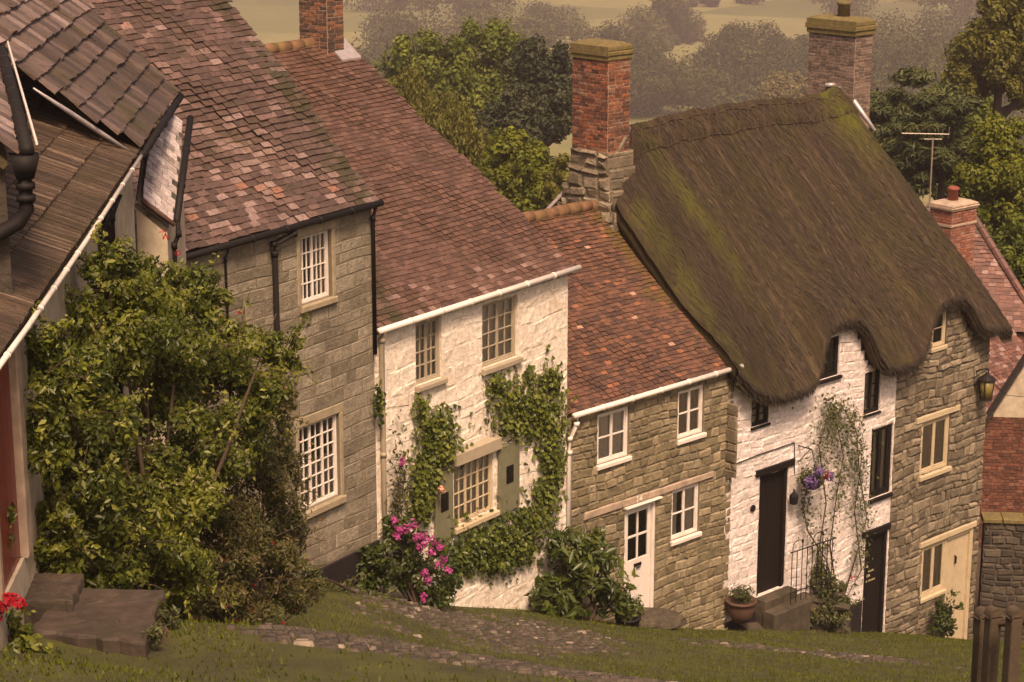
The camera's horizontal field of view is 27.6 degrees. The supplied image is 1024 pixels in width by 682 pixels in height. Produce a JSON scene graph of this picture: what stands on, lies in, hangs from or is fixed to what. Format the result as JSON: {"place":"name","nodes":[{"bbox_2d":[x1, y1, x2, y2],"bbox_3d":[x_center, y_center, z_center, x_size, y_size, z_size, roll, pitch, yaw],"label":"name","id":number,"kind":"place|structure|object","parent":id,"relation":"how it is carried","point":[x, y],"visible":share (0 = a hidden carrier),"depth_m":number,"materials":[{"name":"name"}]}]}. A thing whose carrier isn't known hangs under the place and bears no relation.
{"place":"outdoors","nodes":[
{"label":"outdoors","id":0,"kind":"place"},
{"bbox_2d":[0,0,1023,681],"bbox_3d":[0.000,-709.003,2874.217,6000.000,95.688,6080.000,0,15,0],"label":"ground","id":1,"kind":"structure","parent":0,"point":[272,20],"depth_m":33.84,"materials":[{"name":"green plant"}]},
{"bbox_2d":[0,40,38,295],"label":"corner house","id":2,"kind":"structure","parent":1,"relation":"on","point":[24,161],"depth_m":16.96,"materials":[{"name":"stone"}]},
{"bbox_2d":[0,592,69,658],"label":"red geranium","id":3,"kind":"object","parent":1,"relation":"on","point":[20,639],"visible":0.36,"depth_m":16.40,"materials":[{"name":"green plant"}]},
{"bbox_2d":[24,573,84,623],"bbox_3d":[-3.912,2.236,17.580,0.582,0.382,0.675,0,15,0],"label":"stone step","id":4,"kind":"object","parent":1,"relation":"on","point":[53,592],"visible":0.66,"depth_m":17.39,"materials":[{"name":"grey stone"}]},
{"bbox_2d":[0,0,183,649],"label":"roadside cottage","id":5,"kind":"structure","parent":1,"relation":"on","point":[98,98],"depth_m":22.50,"materials":[{"name":"black wood"}]},
{"bbox_2d":[0,342,32,611],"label":"door","id":6,"kind":"structure","parent":5,"relation":"in","point":[14,472],"depth_m":16.95,"materials":[{"name":"red paint"}]},
{"bbox_2d":[29,588,165,657],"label":"paving slab","id":7,"kind":"structure","parent":1,"relation":"on","point":[111,620],"depth_m":17.04,"materials":[{"name":"grey stone"}]},
{"bbox_2d":[141,599,188,648],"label":"verge plant","id":8,"kind":"object","parent":1,"relation":"on","point":[166,621],"visible":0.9,"depth_m":17.32,"materials":[{"name":"green plant"}]},
{"bbox_2d":[135,108,196,585],"bbox_3d":[-4.452,0.901,27.530,0.612,7.850,2.544,-1,15,-4],"label":"lean to","id":9,"kind":"object","parent":1,"relation":"on","point":[159,201],"visible":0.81,"depth_m":26.15,"materials":[{"name":"stone"}]},
{"bbox_2d":[24,219,323,619],"bbox_3d":[-3.595,0.830,20.822,1.968,4.299,7.377,2,15,8],"label":"bush","id":10,"kind":"object","parent":1,"relation":"on","point":[138,519],"visible":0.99,"depth_m":19.92,"materials":[{"name":"green plant"}]},
{"bbox_2d":[119,355,326,625],"bbox_3d":[-3.219,2.240,24.034,1.588,3.350,5.969,5,15,17],"label":"fuchsia","id":11,"kind":"object","parent":1,"relation":"on","point":[250,549],"visible":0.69,"depth_m":24.54,"materials":[{"name":"green plant"}]},
{"bbox_2d":[83,0,383,591],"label":"stone house","id":12,"kind":"structure","parent":1,"relation":"on","point":[281,200],"depth_m":33.34,"materials":[{"name":"grey stone"}]},
{"bbox_2d":[299,230,337,313],"bbox_3d":[-3.136,-1.125,33.060,0.243,1.200,0.920,9,17,31],"label":"window","id":13,"kind":"structure","parent":12,"relation":"in","point":[318,254],"depth_m":33.19,"materials":[{"name":"white paint"}]},
{"bbox_2d":[299,415,346,519],"bbox_3d":[-3.142,2.023,33.868,0.243,1.540,1.170,9,17,31],"label":"window","id":14,"kind":"structure","parent":12,"relation":"in","point":[321,472],"depth_m":34.02,"materials":[{"name":"white paint"}]},
{"bbox_2d":[373,379,386,428],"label":"ivy","id":15,"kind":"object","parent":12,"relation":"attached to","point":[379,402],"visible":1,"depth_m":34.78,"materials":[{"name":"green plant"}]},
{"bbox_2d":[298,553,406,603],"bbox_3d":[-2.809,3.881,33.560,1.116,1.621,2.525,8,17,27],"label":"verge plant","id":16,"kind":"object","parent":1,"relation":"on","point":[317,573],"visible":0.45,"depth_m":33.42,"materials":[{"name":"green plant"}]},
{"bbox_2d":[356,514,467,608],"bbox_3d":[-1.639,3.791,35.415,2.181,1.939,1.258,-10,18,-33],"label":"hydrangea","id":17,"kind":"object","parent":1,"relation":"on","point":[408,555],"visible":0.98,"depth_m":35.29,"materials":[{"name":"green plant"}]},
{"bbox_2d":[265,0,581,610],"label":"cream cottage","id":18,"kind":"structure","parent":1,"relation":"on","point":[474,269],"depth_m":38.10,"materials":[{"name":"beige paint"}]},
{"bbox_2d":[385,410,412,568],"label":"climbing rose","id":19,"kind":"object","parent":18,"relation":"attached to","point":[399,501],"visible":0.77,"depth_m":35.58,"materials":[{"name":"green plant"}]},
{"bbox_2d":[414,317,447,392],"bbox_3d":[-1.455,0.210,36.002,0.254,1.200,0.820,11,18,35],"label":"window","id":20,"kind":"structure","parent":18,"relation":"in","point":[426,332],"depth_m":36.09,"materials":[{"name":"beige paint"}]},
{"bbox_2d":[398,393,473,528],"bbox_3d":[-1.282,2.085,36.515,0.247,2.693,2.177,11,18,35],"label":"ivy","id":21,"kind":"object","parent":18,"relation":"attached to","point":[438,438],"visible":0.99,"depth_m":36.26,"materials":[{"name":"green plant"}]},
{"bbox_2d":[438,485,445,493],"bbox_3d":[-1.230,2.598,36.466,0.146,0.162,0.142,1,15,4],"label":"rose bloom","id":22,"kind":"object","parent":21,"relation":"attached to","point":[441,488],"visible":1,"depth_m":36.44,"materials":[{"name":"pink plant"}]},
{"bbox_2d":[453,453,499,534],"bbox_3d":[-0.696,2.704,37.684,0.254,1.260,1.300,11,18,35],"label":"window","id":23,"kind":"structure","parent":18,"relation":"in","point":[475,478],"depth_m":37.80,"materials":[{"name":"beige paint"}]},
{"bbox_2d":[426,485,559,584],"bbox_3d":[-0.248,3.724,38.377,0.261,2.221,4.065,11,18,35],"label":"ivy","id":24,"kind":"object","parent":18,"relation":"attached to","point":[508,558],"visible":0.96,"depth_m":38.45,"materials":[{"name":"green plant"}]},
{"bbox_2d":[481,295,522,375],"bbox_3d":[-0.236,-0.139,37.620,0.255,1.290,1.170,11,18,35],"label":"window","id":25,"kind":"structure","parent":18,"relation":"in","point":[498,317],"depth_m":37.72,"materials":[{"name":"beige paint"}]},
{"bbox_2d":[468,344,577,541],"bbox_3d":[0.293,2.072,38.728,0.231,3.863,3.407,11,18,35],"label":"ivy","id":26,"kind":"object","parent":18,"relation":"attached to","point":[540,407],"visible":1,"depth_m":38.91,"materials":[{"name":"green plant"}]},
{"bbox_2d":[387,61,465,134],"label":"weeping tree","id":27,"kind":"object","parent":1,"relation":"on","point":[430,113],"visible":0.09,"depth_m":105.39,"materials":[{"name":"green plant"}]},
{"bbox_2d":[367,28,487,126],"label":"broadleaf tree","id":28,"kind":"object","parent":1,"relation":"on","point":[447,66],"visible":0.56,"depth_m":128.88,"materials":[{"name":"green plant"}]},
{"bbox_2d":[432,94,489,168],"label":"weeping tree","id":29,"kind":"object","parent":1,"relation":"on","point":[465,139],"visible":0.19,"depth_m":97.90,"materials":[{"name":"green plant"}]},
{"bbox_2d":[442,16,535,128],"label":"broadleaf tree","id":30,"kind":"object","parent":1,"relation":"on","point":[492,44],"visible":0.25,"depth_m":134.25,"materials":[{"name":"green plant"}]},
{"bbox_2d":[0,579,1023,681],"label":"grass","id":31,"kind":"structure","parent":1,"relation":"on","point":[92,666],"depth_m":34.29,"materials":[{"name":"green plant"}]},
{"bbox_2d":[474,87,556,163],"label":"evergreen tree","id":32,"kind":"object","parent":1,"relation":"on","point":[527,117],"visible":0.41,"depth_m":111.75,"materials":[{"name":"green plant"}]},
{"bbox_2d":[475,126,567,211],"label":"broadleaf tree","id":33,"kind":"object","parent":1,"relation":"on","point":[514,167],"visible":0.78,"depth_m":83.88,"materials":[{"name":"green plant"}]},
{"bbox_2d":[497,33,572,207],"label":"evergreen tree","id":34,"kind":"object","parent":1,"relation":"on","point":[548,83],"visible":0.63,"depth_m":121.09,"materials":[{"name":"green plant"}]},
{"bbox_2d":[540,153,570,207],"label":"broadleaf tree","id":35,"kind":"object","parent":1,"relation":"on","point":[551,189],"visible":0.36,"depth_m":78.74,"materials":[{"name":"green plant"}]},
{"bbox_2d":[524,521,639,623],"bbox_3d":[1.264,4.524,39.739,2.523,2.163,1.421,-5,15,-17],"label":"laurel","id":36,"kind":"object","parent":1,"relation":"on","point":[578,568],"visible":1,"depth_m":39.50,"materials":[{"name":"green plant"}]},
{"bbox_2d":[569,19,674,77],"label":"hazy tree","id":37,"kind":"object","parent":1,"relation":"on","point":[612,31],"visible":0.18,"depth_m":591.92,"materials":[{"name":"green plant"}]},
{"bbox_2d":[614,592,646,626],"bbox_3d":[2.266,5.362,41.130,0.675,0.846,0.707,-5,15,-17],"label":"plant tub","id":38,"kind":"object","parent":1,"relation":"on","point":[635,606],"visible":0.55,"depth_m":40.97,"materials":[{"name":"green plant"}]},
{"bbox_2d":[521,200,743,629],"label":"stone cottage","id":39,"kind":"structure","parent":1,"relation":"on","point":[649,382],"depth_m":42.43,"materials":[{"name":"grey stone"}]},
{"bbox_2d":[595,406,631,470],"bbox_3d":[1.962,1.890,40.923,0.980,1.120,0.214,-14,20,-42],"label":"window","id":40,"kind":"structure","parent":39,"relation":"in","point":[611,425],"depth_m":41.00,"materials":[{"name":"white paint"}]},
{"bbox_2d":[623,496,662,606],"bbox_3d":[2.589,4.413,42.168,1.060,2.465,0.230,-14,20,-42],"label":"door","id":41,"kind":"structure","parent":39,"relation":"in","point":[639,532],"depth_m":42.21,"materials":[{"name":"white paint"}]},
{"bbox_2d":[669,483,701,546],"bbox_3d":[3.545,3.545,42.940,0.940,1.170,0.215,-14,20,-42],"label":"window","id":42,"kind":"structure","parent":39,"relation":"in","point":[689,497],"depth_m":43.04,"materials":[{"name":"white paint"}]},
{"bbox_2d":[676,384,706,445],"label":"window","id":43,"kind":"structure","parent":39,"relation":"in","point":[689,422],"depth_m":42.55,"materials":[{"name":"white paint"}]},
{"bbox_2d":[639,616,656,628],"bbox_3d":[2.495,5.692,41.728,0.644,0.392,0.632,-13,20,-41],"label":"boulder","id":44,"kind":"object","parent":1,"relation":"on","point":[648,623],"visible":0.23,"depth_m":41.60,"materials":[{"name":"grey stone"}]},
{"bbox_2d":[641,607,686,629],"bbox_3d":[3.051,5.683,42.236,1.041,0.476,0.975,0,15,0],"label":"boulder","id":45,"kind":"object","parent":1,"relation":"on","point":[664,618],"visible":0.71,"depth_m":42.08,"materials":[{"name":"grey stone"}]},
{"bbox_2d":[634,0,708,45],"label":"hazy tree","id":46,"kind":"object","parent":1,"relation":"on","point":[680,22],"visible":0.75,"depth_m":747.66,"materials":[{"name":"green plant"}]},
{"bbox_2d":[343,0,1023,149],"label":"distant wood","id":47,"kind":"object","parent":1,"relation":"on","point":[655,88],"visible":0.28,"depth_m":558.87,"materials":[{"name":"green plant"}]},
{"bbox_2d":[665,69,719,106],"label":"hazy tree","id":48,"kind":"object","parent":1,"relation":"on","point":[683,93],"visible":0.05,"depth_m":554.58,"materials":[{"name":"green plant"}]},
{"bbox_2d":[725,581,756,623],"bbox_3d":[4.862,5.543,44.275,0.670,0.845,0.670,0,15,0],"label":"plant pot","id":49,"kind":"object","parent":1,"relation":"on","point":[741,604],"visible":1,"depth_m":44.12,"materials":[{"name":"ceramic"}]},
{"bbox_2d":[675,19,808,80],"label":"hazy tree","id":50,"kind":"object","parent":1,"relation":"on","point":[733,30],"visible":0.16,"depth_m":577.16,"materials":[{"name":"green plant"}]},
{"bbox_2d":[546,0,1014,639],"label":"thatched house","id":51,"kind":"structure","parent":1,"relation":"on","point":[794,254],"depth_m":46.88,"materials":[{"name":"brown stone"}]},
{"bbox_2d":[750,399,770,430],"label":"window","id":52,"kind":"structure","parent":51,"relation":"in","point":[759,415],"depth_m":44.13,"materials":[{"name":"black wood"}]},
{"bbox_2d":[755,458,810,630],"bbox_3d":[5.796,4.534,45.060,1.300,3.820,0.780,-14,20,-42],"label":"door","id":53,"kind":"structure","parent":51,"relation":"in","point":[774,611],"depth_m":45.20,"materials":[{"name":"black wood"}]},
{"bbox_2d":[789,489,797,504],"bbox_3d":[6.131,3.356,45.201,0.187,0.332,0.360,6,16,21],"label":"wall lamp","id":54,"kind":"object","parent":51,"relation":"attached to","point":[793,496],"visible":1,"depth_m":45.07,"materials":[{"name":"black metal"}]},
{"bbox_2d":[796,445,833,489],"bbox_3d":[6.460,2.769,45.012,0.985,0.912,0.790,-14,20,-42],"label":"hanging basket","id":55,"kind":"object","parent":51,"relation":"attached to","point":[812,481],"visible":1,"depth_m":44.90,"materials":[{"name":"plant"}]},
{"bbox_2d":[818,335,842,384],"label":"window","id":56,"kind":"structure","parent":51,"relation":"in","point":[835,356],"depth_m":45.54,"materials":[{"name":"black wood"}]},
{"bbox_2d":[792,381,883,599],"bbox_3d":[7.229,3.541,46.232,3.303,5.563,0.301,-14,20,-42],"label":"climbing rose","id":57,"kind":"object","parent":51,"relation":"attached to","point":[837,425],"visible":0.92,"depth_m":46.12,"materials":[{"name":"green plant"}]},
{"bbox_2d":[863,368,880,417],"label":"window","id":58,"kind":"structure","parent":51,"relation":"in","point":[871,390],"depth_m":46.84,"materials":[{"name":"black wood"}]},
{"bbox_2d":[861,522,890,632],"bbox_3d":[8.298,5.769,48.240,1.050,3.110,0.220,-14,20,-42],"label":"door","id":59,"kind":"structure","parent":51,"relation":"in","point":[874,578],"depth_m":48.32,"materials":[{"name":"black wood"}]},
{"bbox_2d":[868,423,892,503],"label":"window","id":60,"kind":"structure","parent":51,"relation":"in","point":[885,432],"depth_m":47.60,"materials":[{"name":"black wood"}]},
{"bbox_2d":[919,538,946,603],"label":"window","id":61,"kind":"structure","parent":51,"relation":"in","point":[933,563],"depth_m":49.93,"materials":[{"name":"beige paint"}]},
{"bbox_2d":[918,414,951,481],"bbox_3d":[9.894,2.476,48.885,1.240,1.410,0.225,-14,20,-42],"label":"window","id":62,"kind":"structure","parent":51,"relation":"in","point":[934,438],"depth_m":48.98,"materials":[{"name":"beige paint"}]},
{"bbox_2d":[931,311,947,352],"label":"window","id":63,"kind":"structure","parent":51,"relation":"in","point":[943,324],"depth_m":48.24,"materials":[{"name":"beige paint"}]},
{"bbox_2d":[944,528,972,639],"bbox_3d":[10.797,6.020,50.763,1.055,2.940,0.135,-14,20,-42],"label":"door","id":64,"kind":"structure","parent":51,"relation":"in","point":[959,546],"depth_m":50.76,"materials":[{"name":"beige paint"}]},
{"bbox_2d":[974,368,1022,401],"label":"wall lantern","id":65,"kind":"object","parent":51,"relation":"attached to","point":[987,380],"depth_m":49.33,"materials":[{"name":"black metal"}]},
{"bbox_2d":[753,68,807,99],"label":"pale tree","id":66,"kind":"object","parent":1,"relation":"on","point":[781,83],"visible":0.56,"depth_m":377.61,"materials":[{"name":"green plant"}]},
{"bbox_2d":[768,31,808,57],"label":"hazy tree","id":67,"kind":"object","parent":1,"relation":"on","point":[791,40],"visible":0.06,"depth_m":637.91,"materials":[{"name":"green plant"}]},
{"bbox_2d":[789,531,836,603],"bbox_3d":[6.519,4.845,45.182,1.562,1.419,0.060,-14,20,-42],"label":"iron railing","id":68,"kind":"object","parent":1,"relation":"on","point":[807,547],"visible":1,"depth_m":45.14,"materials":[{"name":"black metal"}]},
{"bbox_2d":[810,612,834,632],"bbox_3d":[6.891,6.318,46.459,0.847,0.785,0.854,10,18,32],"label":"rockery stone","id":69,"kind":"object","parent":1,"relation":"on","point":[824,627],"visible":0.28,"depth_m":46.07,"materials":[{"name":"grey stone"}]},
{"bbox_2d":[810,591,850,615],"bbox_3d":[6.923,5.835,46.295,1.199,0.404,0.873,0,15,0],"label":"rockery stone","id":70,"kind":"object","parent":69,"relation":"on","point":[840,607],"visible":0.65,"depth_m":46.01,"materials":[{"name":"grey stone"}]},
{"bbox_2d":[797,592,816,603],"bbox_3d":[6.261,5.722,46.308,1.007,0.337,0.660,0,15,0],"label":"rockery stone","id":71,"kind":"object","parent":70,"relation":"on","point":[811,597],"visible":0.23,"depth_m":46.12,"materials":[{"name":"grey stone"}]},
{"bbox_2d":[805,544,863,633],"bbox_3d":[6.812,5.585,46.145,1.503,2.100,1.554,-14,20,-42],"label":"railing plant","id":72,"kind":"object","parent":1,"relation":"on","point":[835,620],"visible":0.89,"depth_m":45.97,"materials":[{"name":"green plant"}]},
{"bbox_2d":[830,612,850,634],"bbox_3d":[7.275,6.431,46.462,0.609,0.794,1.083,0,15,0],"label":"rockery stone","id":73,"kind":"object","parent":1,"relation":"on","point":[847,626],"visible":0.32,"depth_m":46.10,"materials":[{"name":"grey stone"}]},
{"bbox_2d":[869,66,962,171],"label":"pine tree","id":74,"kind":"object","parent":1,"relation":"on","point":[883,112],"visible":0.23,"depth_m":85.45,"materials":[{"name":"green plant"}]},
{"bbox_2d":[885,82,984,199],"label":"pine tree","id":75,"kind":"object","parent":1,"relation":"on","point":[910,155],"visible":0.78,"depth_m":80.03,"materials":[{"name":"green plant"}]},
{"bbox_2d":[927,589,963,637],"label":"potted shrub","id":76,"kind":"object","parent":1,"relation":"on","point":[943,624],"visible":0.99,"depth_m":49.50,"materials":[{"name":"green plant"}]},
{"bbox_2d":[930,72,1003,139],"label":"broadleaf tree","id":77,"kind":"object","parent":1,"relation":"on","point":[977,116],"visible":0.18,"depth_m":106.91,"materials":[{"name":"green plant"}]},
{"bbox_2d":[931,179,1006,241],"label":"broadleaf tree","id":78,"kind":"object","parent":1,"relation":"on","point":[988,227],"visible":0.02,"depth_m":88.86,"materials":[{"name":"green plant"}]},
{"bbox_2d":[925,206,1023,342],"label":"brick house","id":79,"kind":"structure","parent":1,"relation":"on","point":[993,271],"depth_m":59.98,"materials":[{"name":"red tile"}]},
{"bbox_2d":[926,186,1023,624],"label":"terrace house","id":80,"kind":"structure","parent":1,"relation":"on","point":[953,214],"depth_m":58.19,"materials":[{"name":"brick"}]},
{"bbox_2d":[902,127,949,211],"bbox_3d":[11.392,-4.215,57.836,1.322,3.470,0.262,0,15,0],"label":"television aerial","id":81,"kind":"object","parent":80,"relation":"attached to","point":[932,139],"visible":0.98,"depth_m":57.55,"materials":[{"name":"metal"}]},
{"bbox_2d":[971,606,984,681],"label":"wooden post","id":82,"kind":"object","parent":1,"relation":"on","point":[978,634],"visible":0.58,"depth_m":13.95,"materials":[{"name":"brown wood"}]},
{"bbox_2d":[940,0,1023,117],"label":"broadleaf tree","id":83,"kind":"object","parent":1,"relation":"on","point":[987,52],"visible":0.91,"depth_m":96.57,"materials":[{"name":"green plant"}]},
{"bbox_2d":[950,110,1023,241],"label":"broadleaf tree","id":84,"kind":"object","parent":1,"relation":"on","point":[992,171],"visible":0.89,"depth_m":70.03,"materials":[{"name":"green plant"}]},
{"bbox_2d":[981,605,1003,681],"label":"wooden post","id":85,"kind":"object","parent":1,"relation":"on","point":[992,614],"visible":0.98,"depth_m":13.62,"materials":[{"name":"brown wood"}]},
{"bbox_2d":[998,620,1023,626],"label":"fence rail","id":86,"kind":"object","parent":85,"relation":"attached to","point":[1001,623],"visible":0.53,"depth_m":13.55,"materials":[{"name":"brown wood"}]},
{"bbox_2d":[973,354,1023,616],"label":"outbuilding","id":87,"kind":"structure","parent":1,"relation":"on","point":[1002,489],"depth_m":54.55,"materials":[{"name":"brick"}]},
{"bbox_2d":[978,511,1023,641],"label":"garden wall","id":88,"kind":"structure","parent":1,"relation":"on","point":[1001,581],"depth_m":52.54,"materials":[{"name":"stone"}]},
{"bbox_2d":[992,209,1023,288],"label":"broadleaf tree","id":89,"kind":"object","parent":1,"relation":"on","point":[1010,246],"visible":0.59,"depth_m":65.17,"materials":[{"name":"green plant"}]},
{"bbox_2d":[1001,605,1023,681],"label":"wooden post","id":90,"kind":"object","parent":1,"relation":"on","point":[1013,614],"visible":1,"depth_m":13.30,"materials":[{"name":"brown wood"}]},
{"bbox_2d":[225,589,1001,681],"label":"cobbled street","id":91,"kind":"structure","parent":0,"point":[324,639],"depth_m":32.98,"materials":[{"name":"grey stone"}]},
{"bbox_2d":[740,622,823,631],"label":"stone path","id":92,"kind":"structure","parent":0,"point":[751,626],"depth_m":44.92,"materials":[{"name":"grey stone"}]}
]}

